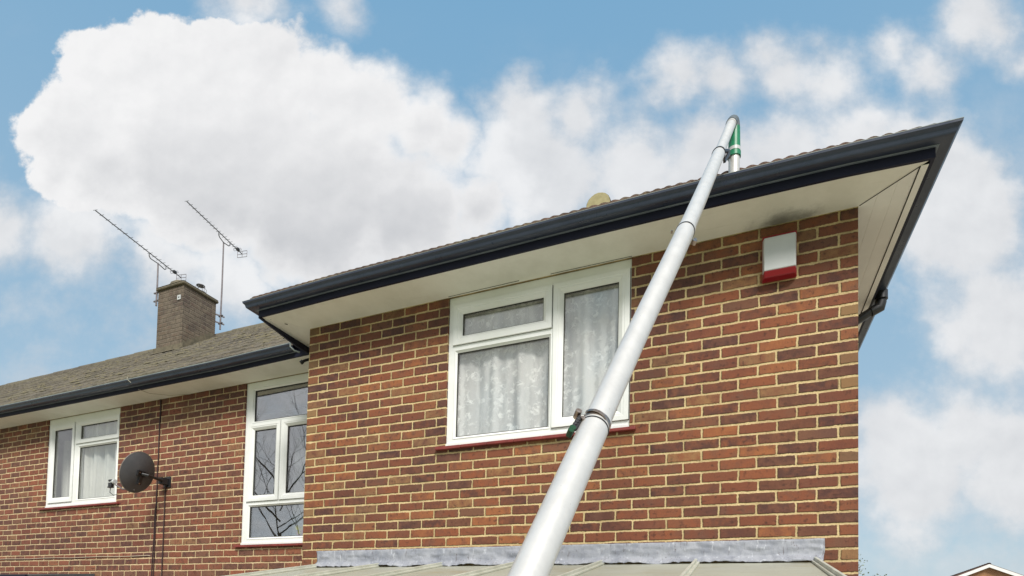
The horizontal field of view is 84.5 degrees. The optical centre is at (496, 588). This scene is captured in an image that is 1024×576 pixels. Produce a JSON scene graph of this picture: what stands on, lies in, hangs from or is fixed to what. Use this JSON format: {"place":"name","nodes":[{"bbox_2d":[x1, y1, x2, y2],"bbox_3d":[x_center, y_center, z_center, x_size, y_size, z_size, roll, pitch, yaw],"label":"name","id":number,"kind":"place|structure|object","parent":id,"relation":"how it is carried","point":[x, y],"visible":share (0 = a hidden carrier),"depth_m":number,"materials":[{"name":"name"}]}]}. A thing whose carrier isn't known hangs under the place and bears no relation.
{"place":"outdoors","nodes":[
{"label":"outdoors","id":0,"kind":"place"},
{"bbox_2d":[295,525,302,534],"bbox_3d":[-2.137,-0.593,6.172,0.169,0.215,0.086,0,-2,23],"label":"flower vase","id":1,"kind":"object","parent":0,"point":[299,529],"visible":0.57,"depth_m":6.16,"materials":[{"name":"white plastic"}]},
{"bbox_2d":[0,0,1023,575],"label":"sky","id":2,"kind":"structure","parent":0,"point":[321,138],"materials":[{"name":"blue"}]},
{"bbox_2d":[952,563,1023,575],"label":"gabled house","id":3,"kind":"structure","parent":0,"point":[988,569],"depth_m":45.18,"materials":[{"name":"brick"}]},
{"label":"ground","id":4,"kind":"structure","parent":0,"visible":0},
{"bbox_2d":[0,574,94,575],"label":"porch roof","id":5,"kind":"structure","parent":4,"relation":"on","point":[47,574],"depth_m":6.89,"materials":[{"name":"grey"}]},
{"bbox_2d":[0,280,308,575],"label":"brick house","id":6,"kind":"structure","parent":4,"relation":"on","point":[226,458],"depth_m":6.97,"materials":[{"name":"brick"}]},
{"bbox_2d":[56,441,83,498],"bbox_3d":[-6.176,-1.621,8.002,0.940,0.960,0.078,0,-2,23],"label":"net curtain","id":7,"kind":"object","parent":6,"relation":"hanging from","point":[63,469],"visible":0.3,"depth_m":7.97,"materials":[{"name":"white fabric"}]},
{"bbox_2d":[0,555,149,559],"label":"cable","id":8,"kind":"object","parent":6,"relation":"attached to","point":[98,556],"visible":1,"depth_m":7.15,"materials":[{"name":"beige plastic"}]},
{"bbox_2d":[38,408,119,510],"bbox_3d":[-5.499,-1.698,7.491,1.674,1.251,0.134,0,-2,23],"label":"window","id":9,"kind":"structure","parent":6,"relation":"in","point":[78,423],"depth_m":7.52,"materials":[{"name":"white plastic"}]},
{"bbox_2d":[83,421,117,497],"bbox_3d":[-5.137,-1.668,7.438,0.893,1.140,0.097,0,-2,23],"label":"net curtain","id":10,"kind":"object","parent":6,"relation":"hanging from","point":[99,467],"visible":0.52,"depth_m":7.50,"materials":[{"name":"white fabric"}]},
{"bbox_2d":[107,451,170,494],"bbox_3d":[-4.171,-1.324,6.617,0.546,0.474,0.561,-1,-3,43],"label":"satellite dish","id":11,"kind":"object","parent":6,"relation":"attached to","point":[136,472],"visible":1,"depth_m":6.44,"materials":[{"name":"grey metal"}]},
{"bbox_2d":[93,210,185,305],"bbox_3d":[-6.212,-5.576,9.844,0.218,0.934,1.850,1,-2,11],"label":"tv aerial","id":12,"kind":"object","parent":6,"relation":"attached to","point":[156,292],"visible":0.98,"depth_m":10.14,"materials":[{"name":"metal"}]},
{"bbox_2d":[151,399,160,575],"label":"cable","id":13,"kind":"object","parent":6,"relation":"attached to","point":[153,548],"visible":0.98,"depth_m":6.82,"materials":[{"name":"black plastic"}]},
{"bbox_2d":[127,377,189,395],"bbox_3d":[-3.962,-2.372,6.629,0.690,0.155,0.125,2,-2,-13],"label":"cable","id":14,"kind":"object","parent":6,"relation":"attached to","point":[158,394],"visible":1,"depth_m":6.65,"materials":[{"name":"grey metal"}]},
{"bbox_2d":[161,485,165,575],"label":"cable","id":15,"kind":"object","parent":6,"relation":"attached to","point":[163,530],"visible":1,"depth_m":6.75,"materials":[{"name":"black plastic"}]},
{"bbox_2d":[186,201,246,329],"bbox_3d":[-5.162,-5.745,10.301,0.218,1.814,1.460,1,-2,12],"label":"tv aerial","id":16,"kind":"object","parent":6,"relation":"attached to","point":[220,323],"visible":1,"depth_m":10.51,"materials":[{"name":"metal"}]},
{"bbox_2d":[234,373,308,547],"bbox_3d":[-2.241,-1.377,6.074,1.375,1.848,0.134,0,-2,23],"label":"window","id":17,"kind":"structure","parent":6,"relation":"in","point":[281,497],"depth_m":6.15,"materials":[{"name":"white plastic"}]},
{"bbox_2d":[257,383,307,415],"bbox_3d":[-2.161,-2.132,6.180,1.280,0.310,0.040,0,-2,23],"label":"roller blind","id":18,"kind":"object","parent":6,"relation":"attached to","point":[283,399],"visible":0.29,"depth_m":6.25,"materials":[{"name":"grey fabric"}]},
{"bbox_2d":[292,437,305,535],"bbox_3d":[-2.110,-1.135,6.465,0.556,1.260,0.057,0,-2,23],"label":"net curtain","id":19,"kind":"object","parent":6,"relation":"hanging from","point":[299,480],"visible":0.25,"depth_m":6.53,"materials":[{"name":"grey fabric"}]},
{"bbox_2d":[225,538,846,575],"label":"lean to","id":20,"kind":"object","parent":4,"relation":"on","point":[659,558],"visible":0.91,"depth_m":3.81,"materials":[{"name":"metal"}]},
{"bbox_2d":[242,117,963,575],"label":"brick house","id":21,"kind":"structure","parent":4,"relation":"on","point":[736,415],"depth_m":3.88,"materials":[{"name":"brown brick"}]},
{"bbox_2d":[435,259,635,450],"bbox_3d":[0.268,-1.729,4.296,1.584,1.246,0.134,0,-2,23],"label":"window","id":22,"kind":"structure","parent":21,"relation":"in","point":[553,290],"depth_m":4.25,"materials":[{"name":"white plastic"}]},
{"bbox_2d":[457,284,617,435],"bbox_3d":[0.306,-1.718,4.347,1.472,1.180,0.054,0,-2,23],"label":"lace curtain","id":23,"kind":"object","parent":21,"relation":"hanging from","point":[504,388],"visible":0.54,"depth_m":4.36,"materials":[{"name":"white fabric"}]},
{"bbox_2d":[762,230,796,283],"bbox_3d":[1.796,-2.121,3.581,0.198,0.298,0.071,0,-2,23],"label":"alarm box","id":24,"kind":"object","parent":21,"relation":"attached to","point":[779,257],"visible":1,"depth_m":3.56,"materials":[{"name":"white plastic"}]},
{"bbox_2d":[507,115,740,575],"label":"gutter cleaning pole","id":25,"kind":"object","parent":4,"relation":"on","point":[538,552],"visible":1,"depth_m":1.51,"materials":[{"name":"metal"}]},
{"bbox_2d":[858,554,886,575],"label":"tree","id":26,"kind":"object","parent":4,"relation":"on","point":[865,568],"visible":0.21,"depth_m":9.10,"materials":[{"name":"grey plant"}]}
]}

